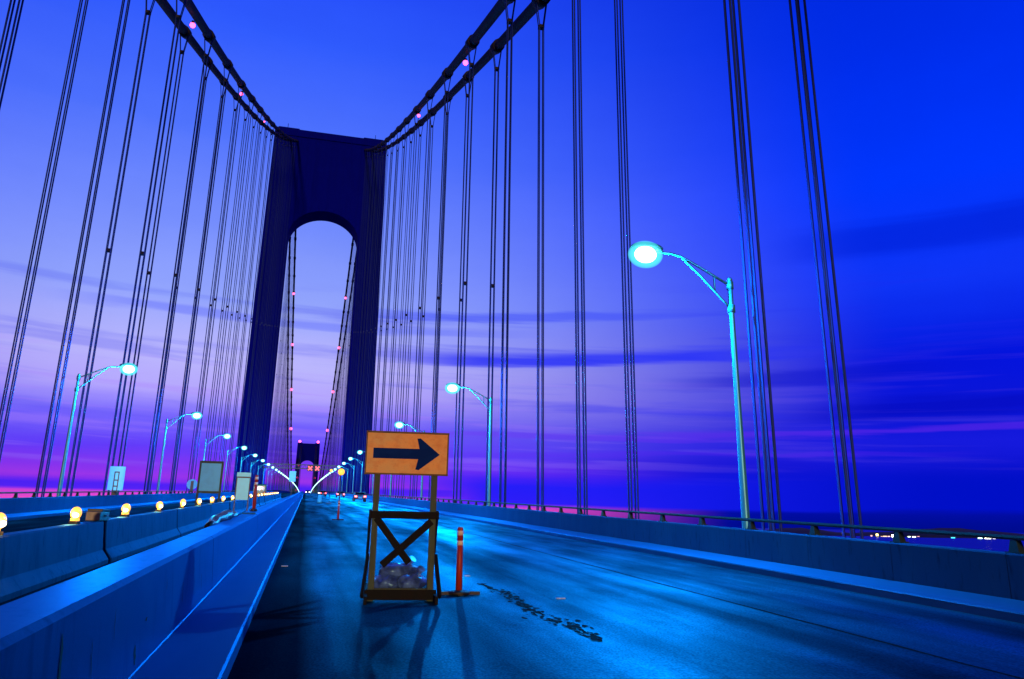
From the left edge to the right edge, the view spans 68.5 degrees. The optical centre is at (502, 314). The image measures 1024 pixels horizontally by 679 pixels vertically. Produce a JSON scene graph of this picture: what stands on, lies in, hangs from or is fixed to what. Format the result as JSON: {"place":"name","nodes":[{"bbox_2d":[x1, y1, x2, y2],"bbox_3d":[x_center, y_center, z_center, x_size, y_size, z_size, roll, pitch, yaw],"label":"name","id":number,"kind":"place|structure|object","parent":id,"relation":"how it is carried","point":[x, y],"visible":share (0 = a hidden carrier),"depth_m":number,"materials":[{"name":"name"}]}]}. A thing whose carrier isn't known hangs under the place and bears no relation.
{"place":"outdoors","nodes":[
{"label":"outdoors","id":0,"kind":"place"},
{"bbox_2d":[0,492,1023,678],"bbox_3d":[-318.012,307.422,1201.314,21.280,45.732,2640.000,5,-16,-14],"label":"road","id":1,"kind":"structure","parent":0,"point":[314,617],"depth_m":9.65,"materials":[{"name":"asphalt"}]},
{"bbox_2d":[0,521,107,602],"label":"temporary barrier","id":2,"kind":"object","parent":1,"relation":"on","point":[31,560],"visible":0.95,"depth_m":11.77,"materials":[{"name":"concrete"}]},
{"bbox_2d":[69,507,81,523],"bbox_3d":[-7.767,3.648,13.683,0.183,0.304,0.219,1,-15,5],"label":"barrier light","id":3,"kind":"object","parent":2,"relation":"attached to","point":[75,513],"visible":1,"depth_m":13.62,"materials":[{"name":"yellow"}]},
{"bbox_2d":[85,509,110,520],"bbox_3d":[-8.109,4.020,15.113,0.320,0.225,0.740,5,-16,-14],"label":"equipment case","id":4,"kind":"object","parent":2,"relation":"on","point":[97,515],"visible":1,"depth_m":14.85,"materials":[{"name":"metal"}]},
{"bbox_2d":[103,510,179,561],"bbox_3d":[-9.283,5.557,19.395,0.600,1.141,8.790,5,-16,-13],"label":"temporary barrier","id":5,"kind":"object","parent":1,"relation":"on","point":[123,537],"visible":0.76,"depth_m":18.00,"materials":[{"name":"concrete"}]},
{"bbox_2d":[171,504,209,536],"bbox_3d":[-11.493,7.520,27.827,0.600,1.141,8.790,5,-16,-14],"label":"temporary barrier","id":6,"kind":"object","parent":1,"relation":"on","point":[191,519],"visible":0.65,"depth_m":26.64,"materials":[{"name":"concrete"}]},
{"bbox_2d":[195,461,223,505],"bbox_3d":[-15.616,9.311,40.123,1.200,2.900,0.980,5,-16,-14],"label":"framed sign","id":7,"kind":"object","parent":1,"relation":"on","point":[210,474],"visible":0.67,"depth_m":39.83,"materials":[{"name":"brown metal"}]},
{"bbox_2d":[130,493,303,678],"bbox_3d":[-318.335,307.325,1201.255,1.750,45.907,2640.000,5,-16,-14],"label":"median kerb","id":8,"kind":"structure","parent":1,"relation":"on","point":[204,639],"depth_m":7.82,"materials":[{"name":"concrete"}]},
{"bbox_2d":[0,491,303,678],"bbox_3d":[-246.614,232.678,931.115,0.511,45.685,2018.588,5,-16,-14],"label":"median barrier","id":9,"kind":"object","parent":8,"relation":"on","point":[125,618],"visible":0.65,"depth_m":5.40,"materials":[{"name":"concrete"}]},
{"bbox_2d":[204,510,237,527],"bbox_3d":[-6.031,4.415,16.292,0.301,0.398,5.913,5,-16,-14],"label":"plastic sheet roll","id":10,"kind":"object","parent":9,"relation":"on","point":[225,515],"visible":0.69,"depth_m":15.29,"materials":[{"name":"black"}]},
{"bbox_2d":[210,501,228,517],"bbox_3d":[-13.740,9.481,36.251,0.600,1.141,8.790,5,-16,-14],"label":"temporary barrier","id":11,"kind":"object","parent":1,"relation":"on","point":[217,508],"visible":0.32,"depth_m":35.30,"materials":[{"name":"concrete"}]},
{"bbox_2d":[229,500,244,514],"bbox_3d":[-15.911,11.447,44.694,0.600,1.141,8.790,5,-16,-13],"label":"temporary barrier","id":12,"kind":"object","parent":1,"relation":"on","point":[238,508],"visible":0.4,"depth_m":44.66,"materials":[{"name":"concrete"}]},
{"bbox_2d":[233,472,250,510],"bbox_3d":[-11.698,8.208,33.711,0.614,2.220,0.100,5,-16,-14],"label":"panel sign","id":13,"kind":"object","parent":1,"relation":"on","point":[242,487],"visible":0.86,"depth_m":33.82,"materials":[{"name":"metal"}]},
{"bbox_2d":[360,430,448,604],"bbox_3d":[-1.529,3.058,11.561,1.244,2.421,1.660,3,-14,-9],"label":"arrow barricade","id":14,"kind":"object","parent":1,"relation":"on","point":[406,453],"visible":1,"depth_m":11.19,"materials":[{"name":"brown wood"}]},
{"bbox_2d":[374,574,399,587],"bbox_3d":[-1.714,3.904,11.163,0.498,0.316,0.515,5,-16,-14],"label":"sandbag","id":15,"kind":"object","parent":14,"relation":"on","point":[385,581],"visible":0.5,"depth_m":10.99,"materials":[{"name":"fabric"}]},
{"bbox_2d":[398,566,426,587],"bbox_3d":[-1.348,3.913,11.213,0.481,0.336,0.524,5,-16,-14],"label":"sandbag","id":16,"kind":"object","parent":14,"relation":"on","point":[411,580],"visible":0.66,"depth_m":11.05,"materials":[{"name":"fabric"}]},
{"bbox_2d":[379,556,417,575],"bbox_3d":[-1.546,3.784,11.345,0.639,0.288,0.444,5,-16,-14],"label":"sandbag","id":17,"kind":"object","parent":16,"relation":"on","point":[397,569],"visible":0.79,"depth_m":11.19,"materials":[{"name":"fabric"}]},
{"bbox_2d":[441,527,479,595],"bbox_3d":[-0.675,3.857,11.800,0.625,1.010,0.351,-2,-16,11],"label":"tube delineator","id":18,"kind":"object","parent":1,"relation":"on","point":[458,591],"visible":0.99,"depth_m":11.72,"materials":[{"name":"plastic"}]},
{"bbox_2d":[477,583,602,640],"bbox_3d":[0.324,4.135,10.701,0.701,0.198,5.399,5,-16,-14],"label":"tar patch","id":19,"kind":"object","parent":1,"relation":"on","point":[584,633],"visible":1,"depth_m":9.76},
{"bbox_2d":[424,521,1023,678],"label":"tar seam","id":20,"kind":"object","parent":1,"relation":"on","point":[786,616],"visible":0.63,"depth_m":9.91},
{"bbox_2d":[0,0,1023,532],"label":"sky","id":21,"kind":"structure","parent":0,"point":[920,103],"materials":[{"name":"blue"}]},
{"bbox_2d":[756,528,1023,550],"bbox_3d":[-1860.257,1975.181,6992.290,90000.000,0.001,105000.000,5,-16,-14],"label":"water","id":22,"kind":"structure","parent":0,"point":[991,544],"depth_m":4607.79,"materials":[{"name":"blue liquid"}]},
{"bbox_2d":[293,440,319,492],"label":"suspension tower","id":23,"kind":"structure","parent":22,"relation":"on","point":[307,453],"depth_m":1562.41,"materials":[{"name":"metal"}]},
{"bbox_2d":[311,0,513,492],"bbox_3d":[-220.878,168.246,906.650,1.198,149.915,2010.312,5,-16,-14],"label":"cable","id":24,"kind":"object","parent":23,"relation":"attached to","point":[472,41],"visible":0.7,"depth_m":90.66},
{"bbox_2d":[342,151,366,487],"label":"suspender","id":25,"kind":"object","parent":24,"relation":"hanging from","point":[354,318],"visible":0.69,"depth_m":279.91,"materials":[{"name":"metal"}]},
{"bbox_2d":[344,151,368,489],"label":"suspender","id":26,"kind":"object","parent":24,"relation":"hanging from","point":[356,317],"visible":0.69,"depth_m":264.19,"materials":[{"name":"metal"}]},
{"bbox_2d":[347,151,371,492],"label":"suspender","id":27,"kind":"object","parent":24,"relation":"hanging from","point":[359,317],"visible":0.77,"depth_m":250.01,"materials":[{"name":"metal"}]},
{"bbox_2d":[349,154,373,491],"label":"suspender","id":28,"kind":"object","parent":24,"relation":"hanging from","point":[360,325],"visible":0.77,"depth_m":233.64,"materials":[{"name":"metal"}]},
{"bbox_2d":[352,149,376,492],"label":"suspender","id":29,"kind":"object","parent":24,"relation":"hanging from","point":[365,313],"visible":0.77,"depth_m":219.51,"materials":[{"name":"metal"}]},
{"bbox_2d":[356,147,379,487],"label":"suspender","id":30,"kind":"object","parent":24,"relation":"hanging from","point":[368,319],"visible":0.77,"depth_m":204.12,"materials":[{"name":"metal"}]},
{"bbox_2d":[360,145,383,489],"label":"suspender","id":31,"kind":"object","parent":24,"relation":"hanging from","point":[371,312],"visible":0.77,"depth_m":189.36,"materials":[{"name":"metal"}]},
{"bbox_2d":[364,141,388,491],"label":"suspender","id":32,"kind":"object","parent":24,"relation":"hanging from","point":[376,302],"visible":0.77,"depth_m":174.97,"materials":[{"name":"metal"}]},
{"bbox_2d":[370,137,394,495],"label":"suspender","id":33,"kind":"object","parent":24,"relation":"hanging from","point":[383,299],"visible":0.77,"depth_m":159.88,"materials":[{"name":"metal"}]},
{"bbox_2d":[380,133,400,430],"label":"suspender","id":34,"kind":"object","parent":24,"relation":"hanging from","point":[398,140],"visible":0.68,"depth_m":145.23,"materials":[{"name":"metal"}]},
{"bbox_2d":[385,123,408,494],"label":"suspender","id":35,"kind":"object","parent":24,"relation":"hanging from","point":[406,133],"visible":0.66,"depth_m":129.53,"materials":[{"name":"metal"}]},
{"bbox_2d":[395,112,418,496],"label":"suspender","id":36,"kind":"object","parent":24,"relation":"hanging from","point":[416,124],"visible":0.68,"depth_m":114.78,"materials":[{"name":"metal"}]},
{"bbox_2d":[409,97,432,498],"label":"suspender","id":37,"kind":"object","parent":24,"relation":"hanging from","point":[428,111],"visible":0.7,"depth_m":99.52,"materials":[{"name":"metal"}]},
{"bbox_2d":[428,76,450,497],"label":"suspender","id":38,"kind":"object","parent":24,"relation":"hanging from","point":[439,297],"visible":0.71,"depth_m":84.57,"materials":[{"name":"metal"}]},
{"bbox_2d":[456,45,476,502],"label":"suspender","id":39,"kind":"object","parent":24,"relation":"hanging from","point":[466,281],"visible":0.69,"depth_m":68.75,"materials":[{"name":"metal"}]},
{"bbox_2d":[499,0,515,506],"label":"suspender","id":40,"kind":"object","parent":24,"relation":"hanging from","point":[509,21],"visible":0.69,"depth_m":53.82,"materials":[{"name":"metal"}]},
{"bbox_2d":[572,0,587,514],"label":"suspender","id":41,"kind":"object","parent":24,"relation":"hanging from","point":[576,241],"visible":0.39,"depth_m":38.30,"materials":[{"name":"metal"}]},
{"bbox_2d":[723,0,782,531],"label":"suspender","id":42,"kind":"object","parent":24,"relation":"hanging from","point":[768,486],"visible":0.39,"depth_m":22.74,"materials":[{"name":"metal"}]},
{"bbox_2d":[316,0,549,492],"bbox_3d":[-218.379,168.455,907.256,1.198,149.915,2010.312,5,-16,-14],"label":"cable","id":43,"kind":"object","parent":23,"relation":"attached to","point":[522,19],"visible":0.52,"depth_m":84.72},
{"bbox_2d":[349,156,373,492],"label":"suspender","id":44,"kind":"object","parent":43,"relation":"hanging from","point":[361,330],"visible":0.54,"depth_m":279.54,"materials":[{"name":"metal"}]},
{"bbox_2d":[355,155,378,486],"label":"suspender","id":45,"kind":"object","parent":43,"relation":"hanging from","point":[366,319],"visible":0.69,"depth_m":249.81,"materials":[{"name":"metal"}]},
{"bbox_2d":[358,151,380,490],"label":"suspender","id":46,"kind":"object","parent":43,"relation":"hanging from","point":[370,320],"visible":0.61,"depth_m":234.29,"materials":[{"name":"metal"}]},
{"bbox_2d":[362,155,384,486],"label":"suspender","id":47,"kind":"object","parent":43,"relation":"hanging from","point":[372,322],"visible":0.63,"depth_m":219.44,"materials":[{"name":"metal"}]},
{"bbox_2d":[370,148,393,494],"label":"suspender","id":48,"kind":"object","parent":43,"relation":"hanging from","point":[382,299],"visible":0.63,"depth_m":190.92,"materials":[{"name":"metal"}]},
{"bbox_2d":[380,146,398,430],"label":"suspender","id":49,"kind":"object","parent":43,"relation":"hanging from","point":[388,287],"visible":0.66,"depth_m":176.56,"materials":[{"name":"metal"}]},
{"bbox_2d":[383,139,405,496],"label":"suspender","id":50,"kind":"object","parent":43,"relation":"hanging from","point":[395,300],"visible":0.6,"depth_m":160.65,"materials":[{"name":"metal"}]},
{"bbox_2d":[391,133,413,494],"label":"suspender","id":51,"kind":"object","parent":43,"relation":"hanging from","point":[403,295],"visible":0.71,"depth_m":145.71,"materials":[{"name":"metal"}]},
{"bbox_2d":[401,125,422,497],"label":"suspender","id":52,"kind":"object","parent":43,"relation":"hanging from","point":[420,135],"visible":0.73,"depth_m":130.22,"materials":[{"name":"metal"}]},
{"bbox_2d":[414,116,434,499],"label":"suspender","id":53,"kind":"object","parent":43,"relation":"hanging from","point":[431,126],"visible":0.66,"depth_m":115.16,"materials":[{"name":"metal"}]},
{"bbox_2d":[430,101,450,492],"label":"suspender","id":54,"kind":"object","parent":43,"relation":"hanging from","point":[439,271],"visible":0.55,"depth_m":100.61,"materials":[{"name":"metal"}]},
{"bbox_2d":[453,80,471,502],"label":"suspender","id":55,"kind":"object","parent":43,"relation":"hanging from","point":[460,299],"visible":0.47,"depth_m":84.56,"materials":[{"name":"metal"}]},
{"bbox_2d":[485,50,501,504],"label":"suspender","id":56,"kind":"object","parent":43,"relation":"hanging from","point":[495,70],"visible":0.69,"depth_m":69.97,"materials":[{"name":"metal"}]},
{"bbox_2d":[535,2,546,510],"bbox_3d":[2.788,-5.746,55.071,1.014,40.760,0.600,5,-16,-14],"label":"suspender","id":57,"kind":"object","parent":43,"relation":"hanging from","point":[540,26],"visible":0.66,"depth_m":54.20,"materials":[{"name":"metal"}]},
{"bbox_2d":[614,0,639,518],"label":"suspender","id":58,"kind":"object","parent":43,"relation":"hanging from","point":[625,126],"visible":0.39,"depth_m":38.91,"materials":[{"name":"metal"}]},
{"bbox_2d":[788,0,863,538],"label":"suspender","id":59,"kind":"object","parent":43,"relation":"hanging from","point":[829,315],"visible":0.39,"depth_m":23.36,"materials":[{"name":"metal"}]},
{"bbox_2d":[233,123,386,493],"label":"suspension tower","id":60,"kind":"structure","parent":22,"relation":"on","point":[329,182],"depth_m":299.50,"materials":[{"name":"metal"}]},
{"bbox_2d":[155,0,300,491],"bbox_3d":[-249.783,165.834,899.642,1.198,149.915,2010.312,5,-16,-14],"label":"cable","id":61,"kind":"object","parent":60,"relation":"attached to","point":[170,13],"visible":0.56,"depth_m":105.78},
{"bbox_2d":[0,0,88,461],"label":"suspender","id":62,"kind":"object","parent":61,"relation":"hanging from","point":[45,213],"visible":1,"depth_m":46.61,"materials":[{"name":"metal"}]},
{"bbox_2d":[65,0,154,495],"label":"suspender","id":63,"kind":"object","parent":61,"relation":"hanging from","point":[109,250],"visible":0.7,"depth_m":61.62,"materials":[{"name":"metal"}]},
{"bbox_2d":[118,35,188,490],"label":"suspender","id":64,"kind":"object","parent":61,"relation":"hanging from","point":[150,271],"visible":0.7,"depth_m":77.10,"materials":[{"name":"metal"}]},
{"bbox_2d":[146,65,210,493],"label":"suspender","id":65,"kind":"object","parent":61,"relation":"hanging from","point":[177,285],"visible":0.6,"depth_m":91.53,"materials":[{"name":"metal"}]},
{"bbox_2d":[169,84,225,492],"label":"suspender","id":66,"kind":"object","parent":61,"relation":"hanging from","point":[195,295],"visible":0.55,"depth_m":106.38,"materials":[{"name":"metal"}]},
{"bbox_2d":[186,103,237,492],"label":"suspender","id":67,"kind":"object","parent":61,"relation":"hanging from","point":[210,295],"visible":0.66,"depth_m":121.80,"materials":[{"name":"metal"}]},
{"bbox_2d":[205,110,248,460],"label":"suspender","id":68,"kind":"object","parent":61,"relation":"hanging from","point":[226,282],"visible":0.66,"depth_m":137.72,"materials":[{"name":"metal"}]},
{"bbox_2d":[214,118,256,460],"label":"suspender","id":69,"kind":"object","parent":61,"relation":"hanging from","point":[235,290],"visible":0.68,"depth_m":152.52,"materials":[{"name":"metal"}]},
{"bbox_2d":[221,126,262,486],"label":"suspender","id":70,"kind":"object","parent":61,"relation":"hanging from","point":[241,295],"visible":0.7,"depth_m":167.66,"materials":[{"name":"metal"}]},
{"bbox_2d":[226,130,268,488],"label":"suspender","id":71,"kind":"object","parent":61,"relation":"hanging from","point":[246,307],"visible":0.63,"depth_m":182.34,"materials":[{"name":"metal"}]},
{"bbox_2d":[240,140,276,468],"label":"suspender","id":72,"kind":"object","parent":61,"relation":"hanging from","point":[257,304],"visible":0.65,"depth_m":212.67,"materials":[{"name":"metal"}]},
{"bbox_2d":[248,143,283,470],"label":"suspender","id":73,"kind":"object","parent":61,"relation":"hanging from","point":[264,313],"visible":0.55,"depth_m":242.51,"materials":[{"name":"metal"}]},
{"bbox_2d":[250,143,286,484],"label":"suspender","id":74,"kind":"object","parent":61,"relation":"hanging from","point":[268,316],"visible":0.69,"depth_m":257.34,"materials":[{"name":"metal"}]},
{"bbox_2d":[179,0,301,491],"bbox_3d":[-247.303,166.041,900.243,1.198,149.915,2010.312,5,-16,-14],"label":"cable","id":75,"kind":"object","parent":60,"relation":"attached to","point":[208,34],"visible":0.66,"depth_m":109.57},
{"bbox_2d":[0,0,23,108],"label":"suspender","id":76,"kind":"object","parent":75,"relation":"hanging from","point":[10,41],"depth_m":34.05,"materials":[{"name":"metal"}]},
{"bbox_2d":[35,0,129,496],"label":"suspender","id":77,"kind":"object","parent":75,"relation":"hanging from","point":[75,276],"visible":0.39,"depth_m":46.72,"materials":[{"name":"metal"}]},
{"bbox_2d":[102,0,186,494],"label":"suspender","id":78,"kind":"object","parent":75,"relation":"hanging from","point":[141,252],"visible":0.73,"depth_m":62.46,"materials":[{"name":"metal"}]},
{"bbox_2d":[143,39,212,493],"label":"suspender","id":79,"kind":"object","parent":75,"relation":"hanging from","point":[207,57],"visible":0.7,"depth_m":77.19,"materials":[{"name":"metal"}]},
{"bbox_2d":[170,67,230,492],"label":"suspender","id":80,"kind":"object","parent":75,"relation":"hanging from","point":[199,289],"visible":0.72,"depth_m":92.19,"materials":[{"name":"metal"}]},
{"bbox_2d":[190,87,244,492],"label":"suspender","id":81,"kind":"object","parent":75,"relation":"hanging from","point":[214,298],"visible":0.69,"depth_m":107.44,"materials":[{"name":"metal"}]},
{"bbox_2d":[208,101,253,460],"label":"suspender","id":82,"kind":"object","parent":75,"relation":"hanging from","point":[229,283],"visible":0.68,"depth_m":122.89,"materials":[{"name":"metal"}]},
{"bbox_2d":[219,112,262,460],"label":"suspender","id":83,"kind":"object","parent":75,"relation":"hanging from","point":[240,290],"visible":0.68,"depth_m":137.93,"materials":[{"name":"metal"}]},
{"bbox_2d":[225,121,268,491],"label":"suspender","id":84,"kind":"object","parent":75,"relation":"hanging from","point":[245,306],"visible":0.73,"depth_m":152.36,"materials":[{"name":"metal"}]},
{"bbox_2d":[232,129,273,489],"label":"suspender","id":85,"kind":"object","parent":75,"relation":"hanging from","point":[251,313],"visible":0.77,"depth_m":167.07,"materials":[{"name":"metal"}]},
{"bbox_2d":[242,132,278,466],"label":"suspender","id":86,"kind":"object","parent":75,"relation":"hanging from","point":[258,299],"visible":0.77,"depth_m":183.20,"materials":[{"name":"metal"}]},
{"bbox_2d":[245,136,282,472],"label":"suspender","id":87,"kind":"object","parent":75,"relation":"hanging from","point":[262,309],"visible":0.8,"depth_m":197.72,"materials":[{"name":"metal"}]},
{"bbox_2d":[250,137,286,469],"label":"suspender","id":88,"kind":"object","parent":75,"relation":"hanging from","point":[268,304],"visible":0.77,"depth_m":213.33,"materials":[{"name":"metal"}]},
{"bbox_2d":[252,139,289,486],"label":"suspender","id":89,"kind":"object","parent":75,"relation":"hanging from","point":[269,315],"visible":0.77,"depth_m":227.65,"materials":[{"name":"metal"}]},
{"bbox_2d":[257,143,291,467],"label":"suspender","id":90,"kind":"object","parent":75,"relation":"hanging from","point":[274,307],"visible":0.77,"depth_m":243.54,"materials":[{"name":"metal"}]},
{"bbox_2d":[259,142,294,477],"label":"suspender","id":91,"kind":"object","parent":75,"relation":"hanging from","point":[276,314],"visible":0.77,"depth_m":258.16,"materials":[{"name":"metal"}]},
{"bbox_2d":[261,142,296,483],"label":"suspender","id":92,"kind":"object","parent":75,"relation":"hanging from","point":[278,310],"visible":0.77,"depth_m":273.79,"materials":[{"name":"metal"}]},
{"bbox_2d":[767,528,1023,537],"bbox_3d":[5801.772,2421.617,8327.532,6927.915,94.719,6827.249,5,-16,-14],"label":"shore hills","id":93,"kind":"structure","parent":0,"point":[807,531],"depth_m":7627.73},
{"bbox_3d":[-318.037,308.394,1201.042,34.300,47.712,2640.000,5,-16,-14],"label":"deck","id":94,"kind":"structure","parent":0,"visible":0},
{"bbox_2d":[56,363,136,496],"bbox_3d":[-23.827,7.196,44.145,3.380,9.088,0.800,5,-16,-14],"label":"street lamp","id":95,"kind":"object","parent":94,"relation":"on","point":[128,368],"visible":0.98,"depth_m":44.27,"materials":[{"name":"metal"}]},
{"bbox_2d":[0,491,291,513],"bbox_3d":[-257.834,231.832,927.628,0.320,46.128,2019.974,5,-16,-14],"label":"concrete parapet","id":96,"kind":"structure","parent":94,"relation":"on","point":[20,505],"depth_m":45.66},
{"bbox_2d":[107,466,125,494],"bbox_3d":[-27.576,11.844,53.666,1.040,2.000,0.132,5,-16,-14],"label":"bracket sign","id":97,"kind":"object","parent":96,"relation":"attached to","point":[116,478],"visible":0.99,"depth_m":53.65,"materials":[{"name":"metal"}]},
{"bbox_2d":[0,490,292,497],"bbox_3d":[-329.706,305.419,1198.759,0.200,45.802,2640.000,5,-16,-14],"label":"bridge railing","id":98,"kind":"object","parent":96,"relation":"on","point":[50,494],"visible":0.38,"depth_m":47.06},
{"bbox_2d":[5,492,289,520],"bbox_3d":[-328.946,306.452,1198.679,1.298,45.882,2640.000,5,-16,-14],"label":"kerb","id":99,"kind":"structure","parent":94,"relation":"on","point":[19,516],"depth_m":40.39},
{"bbox_2d":[156,412,201,493],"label":"street lamp","id":100,"kind":"object","parent":94,"relation":"on","point":[196,415],"visible":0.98,"depth_m":72.86,"materials":[{"name":"metal"}]},
{"bbox_2d":[262,463,341,487],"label":"signal gantry","id":101,"kind":"object","parent":94,"relation":"on","point":[311,468],"visible":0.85,"depth_m":258.23,"materials":[{"name":"metal"}]},
{"bbox_2d":[445,383,492,505],"bbox_3d":[-2.284,8.994,49.369,3.380,9.088,0.800,5,-16,-14],"label":"street lamp","id":102,"kind":"object","parent":94,"relation":"on","point":[452,387],"visible":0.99,"depth_m":49.89,"materials":[{"name":"metal"}]},
{"bbox_2d":[326,492,1023,600],"bbox_3d":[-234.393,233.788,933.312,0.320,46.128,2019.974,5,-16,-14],"label":"concrete parapet","id":103,"kind":"structure","parent":94,"relation":"on","point":[990,572],"depth_m":16.43,"materials":[{"name":"concrete"}]},
{"bbox_2d":[326,491,1023,553],"bbox_3d":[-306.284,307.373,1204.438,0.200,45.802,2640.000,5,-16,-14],"label":"bridge railing","id":104,"kind":"object","parent":103,"relation":"on","point":[1016,545],"visible":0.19,"depth_m":16.78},
{"bbox_2d":[326,493,1023,623],"bbox_3d":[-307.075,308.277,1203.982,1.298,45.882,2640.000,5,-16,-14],"label":"kerb","id":105,"kind":"structure","parent":94,"relation":"on","point":[1007,609],"depth_m":14.91,"materials":[{"name":"concrete"}]},
{"bbox_2d":[629,242,749,528],"bbox_3d":[5.186,2.354,20.849,3.380,9.088,0.800,5,-16,-14],"label":"street lamp","id":106,"kind":"object","parent":94,"relation":"on","point":[644,253],"visible":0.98,"depth_m":21.35,"materials":[{"name":"metal"}]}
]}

